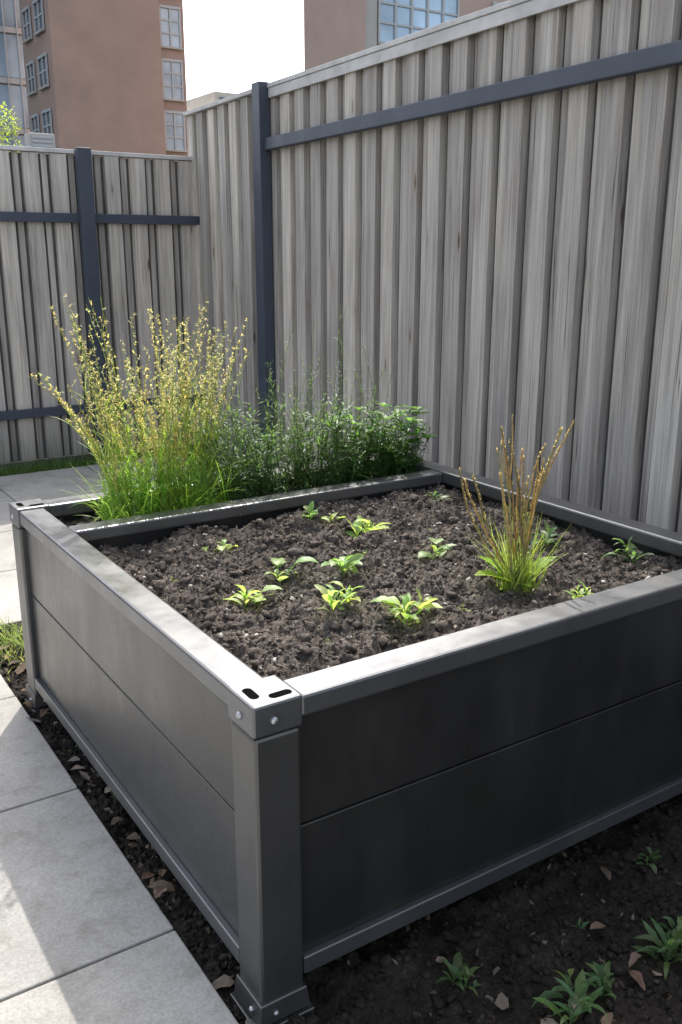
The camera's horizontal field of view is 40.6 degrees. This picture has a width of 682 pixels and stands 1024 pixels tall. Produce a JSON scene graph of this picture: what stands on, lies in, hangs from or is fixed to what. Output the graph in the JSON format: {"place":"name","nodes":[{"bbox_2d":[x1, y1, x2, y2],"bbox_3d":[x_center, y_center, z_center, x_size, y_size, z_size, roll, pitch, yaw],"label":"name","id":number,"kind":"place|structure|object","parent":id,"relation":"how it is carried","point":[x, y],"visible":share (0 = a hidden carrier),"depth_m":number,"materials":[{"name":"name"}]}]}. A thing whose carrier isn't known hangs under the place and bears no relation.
{"place":"outdoors","nodes":[
{"label":"outdoors","id":0,"kind":"place"},
{"bbox_2d":[0,0,29,152],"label":"glass office block","id":1,"kind":"structure","parent":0,"point":[13,91],"depth_m":61.34,"materials":[{"name":"glass"}]},
{"bbox_2d":[19,0,187,161],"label":"apartment tower","id":2,"kind":"structure","parent":0,"point":[106,75],"depth_m":57.45,"materials":[{"name":"paint"}]},
{"bbox_2d":[23,9,32,38],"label":"window","id":3,"kind":"structure","parent":2,"relation":"in","point":[30,9],"depth_m":57.83,"materials":[{"name":"grey glass"}]},
{"bbox_2d":[28,62,36,92],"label":"window","id":4,"kind":"structure","parent":2,"relation":"in","point":[34,62],"depth_m":58.69,"materials":[{"name":"grey glass"}]},
{"bbox_2d":[32,117,40,132],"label":"window","id":5,"kind":"structure","parent":2,"relation":"in","point":[35,117],"depth_m":59.39,"materials":[{"name":"grey glass"}]},
{"bbox_2d":[34,0,44,30],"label":"side window glass","id":6,"kind":"structure","parent":2,"relation":"in","point":[39,2],"depth_m":55.77,"materials":[{"name":"grey glass"}]},
{"bbox_2d":[39,57,49,86],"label":"side window glass","id":7,"kind":"structure","parent":2,"relation":"in","point":[44,63],"depth_m":56.59,"materials":[{"name":"grey glass"}]},
{"bbox_2d":[43,110,52,133],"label":"side window glass","id":8,"kind":"structure","parent":2,"relation":"in","point":[48,114],"depth_m":57.32,"materials":[{"name":"grey glass"}]},
{"bbox_2d":[161,8,179,47],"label":"stair window glass","id":9,"kind":"structure","parent":2,"relation":"in","point":[164,11],"depth_m":59.03,"materials":[{"name":"grey glass"}]},
{"bbox_2d":[163,61,181,99],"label":"stair window glass","id":10,"kind":"structure","parent":2,"relation":"in","point":[166,65],"depth_m":59.86,"materials":[{"name":"grey glass"}]},
{"bbox_2d":[166,113,183,149],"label":"stair window glass","id":11,"kind":"structure","parent":2,"relation":"in","point":[169,116],"depth_m":60.70,"materials":[{"name":"grey glass"}]},
{"bbox_2d":[0,456,237,1023],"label":"paving","id":12,"kind":"structure","parent":0,"point":[88,935],"depth_m":2.11,"materials":[{"name":"concrete"}]},
{"bbox_2d":[4,447,241,910],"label":"ground","id":13,"kind":"structure","parent":0,"point":[142,447],"depth_m":7.01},
{"bbox_2d":[0,101,21,152],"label":"street tree","id":14,"kind":"object","parent":13,"relation":"on","point":[1,123],"visible":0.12,"depth_m":23.16,"materials":[{"name":"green plant"}]},
{"bbox_2d":[0,441,200,476],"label":"grass strip","id":15,"kind":"object","parent":13,"relation":"on","point":[7,471],"depth_m":6.56,"materials":[{"name":"green plant"}]},
{"bbox_2d":[0,145,205,473],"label":"board fence","id":16,"kind":"object","parent":13,"relation":"on","point":[114,232],"visible":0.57,"depth_m":6.56,"materials":[{"name":"wood"}]},
{"bbox_2d":[0,625,681,1023],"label":"mulch bed","id":17,"kind":"object","parent":13,"relation":"on","point":[518,939],"visible":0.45,"depth_m":2.04,"materials":[{"name":"soil"}]},
{"bbox_2d":[0,618,25,680],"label":"grass tuft","id":18,"kind":"object","parent":17,"relation":"on","point":[11,638],"visible":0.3,"depth_m":3.59,"materials":[{"name":"green plant"}]},
{"bbox_2d":[9,453,681,1023],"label":"raised garden bed","id":19,"kind":"object","parent":17,"relation":"on","point":[295,793],"visible":0.86,"depth_m":2.11,"materials":[{"name":"metal"}]},
{"bbox_2d":[94,511,107,520],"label":"seedling plant","id":20,"kind":"object","parent":19,"relation":"on","point":[105,519],"visible":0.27,"depth_m":2.93,"materials":[{"name":"green plant"}]},
{"bbox_2d":[26,294,271,520],"bbox_3d":[-0.581,-0.331,2.961,0.822,0.730,0.612,-10,18,-32],"label":"tall grass plant","id":21,"kind":"object","parent":19,"relation":"on","point":[169,497],"depth_m":2.96,"materials":[{"name":"green plant"}]},
{"bbox_2d":[216,538,237,550],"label":"seedling plant","id":22,"kind":"object","parent":19,"relation":"on","point":[222,547],"visible":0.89,"depth_m":2.70,"materials":[{"name":"green plant"}]},
{"bbox_2d":[223,585,282,607],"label":"seedling plant","id":23,"kind":"object","parent":19,"relation":"on","point":[257,597],"visible":0.93,"depth_m":2.31,"materials":[{"name":"green plant"}]},
{"bbox_2d":[264,557,317,582],"bbox_3d":[-0.157,0.166,2.507,0.154,0.084,0.124,13,20,38],"label":"seedling plant","id":24,"kind":"object","parent":19,"relation":"on","point":[278,562],"visible":0.95,"depth_m":2.50,"materials":[{"name":"green plant"}]},
{"bbox_2d":[170,306,436,501],"bbox_3d":[-0.108,-0.392,3.278,1.065,0.677,0.405,-10,18,-32],"label":"leafy shrub","id":25,"kind":"object","parent":19,"relation":"on","point":[390,456],"visible":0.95,"depth_m":3.29,"materials":[{"name":"green plant"}]},
{"bbox_2d":[302,501,319,519],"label":"seedling plant","id":26,"kind":"object","parent":19,"relation":"on","point":[309,509],"visible":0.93,"depth_m":2.96,"materials":[{"name":"green plant"}]},
{"bbox_2d":[321,513,344,521],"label":"seedling plant","id":27,"kind":"object","parent":19,"relation":"on","point":[327,518],"visible":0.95,"depth_m":2.97,"materials":[{"name":"green plant"}]},
{"bbox_2d":[314,581,365,611],"bbox_3d":[-0.012,0.211,2.226,0.143,0.096,0.120,-10,18,-32],"label":"seedling plant","id":28,"kind":"object","parent":19,"relation":"on","point":[327,595],"visible":0.87,"depth_m":2.21,"materials":[{"name":"green plant"}]},
{"bbox_2d":[321,553,363,574],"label":"seedling plant","id":29,"kind":"object","parent":19,"relation":"on","point":[348,562],"visible":0.99,"depth_m":2.44,"materials":[{"name":"green plant"}]},
{"bbox_2d":[346,515,390,537],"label":"seedling plant","id":30,"kind":"object","parent":19,"relation":"on","point":[356,526],"visible":0.58,"depth_m":2.90,"materials":[{"name":"green plant"}]},
{"bbox_2d":[370,588,442,624],"bbox_3d":[0.176,0.232,2.144,0.174,0.099,0.138,-10,18,-32],"label":"seedling plant","id":31,"kind":"object","parent":19,"relation":"on","point":[406,602],"visible":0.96,"depth_m":2.14,"materials":[{"name":"green plant"}]},
{"bbox_2d":[418,537,455,558],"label":"seedling plant","id":32,"kind":"object","parent":19,"relation":"on","point":[441,551],"visible":0.84,"depth_m":2.70,"materials":[{"name":"green plant"}]},
{"bbox_2d":[426,491,450,500],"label":"seedling plant","id":33,"kind":"object","parent":19,"relation":"on","point":[435,495],"visible":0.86,"depth_m":3.24,"materials":[{"name":"green plant"}]},
{"bbox_2d":[459,414,574,595],"bbox_3d":[0.456,-0.016,2.361,0.288,0.460,0.274,4,16,15],"label":"dry spiky plant","id":34,"kind":"object","parent":19,"relation":"on","point":[520,573],"visible":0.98,"depth_m":2.34,"materials":[{"name":"green plant"}]},
{"bbox_2d":[531,520,560,546],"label":"seedling plant","id":35,"kind":"object","parent":19,"relation":"on","point":[548,539],"visible":0.83,"depth_m":2.76,"materials":[{"name":"green plant"}]},
{"bbox_2d":[563,580,593,598],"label":"seedling plant","id":36,"kind":"object","parent":19,"relation":"on","point":[580,592],"visible":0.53,"depth_m":2.34,"materials":[{"name":"green plant"}]},
{"bbox_2d":[601,536,654,562],"bbox_3d":[0.827,0.117,2.581,0.125,0.082,0.143,-7,17,-25],"label":"seedling plant","id":37,"kind":"object","parent":19,"relation":"on","point":[630,546],"visible":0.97,"depth_m":2.59,"materials":[{"name":"green plant"}]},
{"bbox_2d":[436,952,481,996],"bbox_3d":[0.248,0.965,1.917,0.097,0.074,0.099,9,18,30],"label":"weed plant","id":38,"kind":"object","parent":17,"relation":"on","point":[458,968],"visible":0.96,"depth_m":1.91,"materials":[{"name":"green plant"}]},
{"bbox_2d":[532,968,608,1023],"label":"weed plant","id":39,"kind":"object","parent":17,"relation":"on","point":[581,1000],"visible":0.98,"depth_m":1.81,"materials":[{"name":"green plant"}]},
{"bbox_2d":[571,918,588,929],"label":"weed plant","id":40,"kind":"object","parent":17,"relation":"on","point":[584,924],"visible":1,"depth_m":2.07,"materials":[{"name":"green plant"}]},
{"bbox_2d":[584,961,616,1001],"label":"weed plant","id":41,"kind":"object","parent":17,"relation":"on","point":[604,975],"visible":0.86,"depth_m":1.88,"materials":[{"name":"green plant"}]},
{"bbox_2d":[636,846,660,873],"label":"weed plant","id":42,"kind":"object","parent":17,"relation":"on","point":[652,865],"visible":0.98,"depth_m":2.27,"materials":[{"name":"green plant"}]},
{"bbox_2d":[631,916,681,978],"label":"weed plant","id":43,"kind":"object","parent":17,"relation":"on","point":[673,943],"visible":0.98,"depth_m":2.01,"materials":[{"name":"green plant"}]},
{"bbox_2d":[658,916,681,937],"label":"weed plant","id":44,"kind":"object","parent":17,"relation":"on","point":[671,922],"visible":0.45,"depth_m":2.07,"materials":[{"name":"green plant"}]},
{"bbox_2d":[182,0,681,533],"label":"board fence","id":45,"kind":"object","parent":13,"relation":"on","point":[470,224],"visible":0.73,"depth_m":4.18,"materials":[{"name":"wood"}]},
{"bbox_3d":[-6.324,-5.813,20.261,4.700,3.310,4.000,-10,18,-32],"label":"utility shed","id":46,"kind":"object","parent":13,"relation":"on","visible":0},
{"bbox_2d":[24,132,54,153],"bbox_3d":[-6.100,-7.380,18.693,0.520,0.549,0.370,-10,18,-32],"label":"air conditioner unit","id":47,"kind":"object","parent":46,"relation":"on","point":[43,140],"visible":0.48,"depth_m":18.51,"materials":[{"name":"metal"}]},
{"bbox_2d":[187,91,235,110],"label":"building","id":48,"kind":"structure","parent":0,"point":[202,100],"depth_m":125.49,"materials":[{"name":"beige concrete"}]},
{"bbox_2d":[183,0,303,99],"label":"sky","id":49,"kind":"structure","parent":0,"point":[231,46],"materials":[{"name":"white"}]},
{"bbox_2d":[304,0,507,70],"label":"apartment block","id":50,"kind":"structure","parent":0,"point":[335,29],"depth_m":45.64,"materials":[{"name":"paint"}]},
{"bbox_2d":[380,0,456,41],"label":"strip window glass","id":51,"kind":"structure","parent":50,"relation":"in","point":[387,11],"depth_m":45.13,"materials":[{"name":"blue glass"}]}
]}

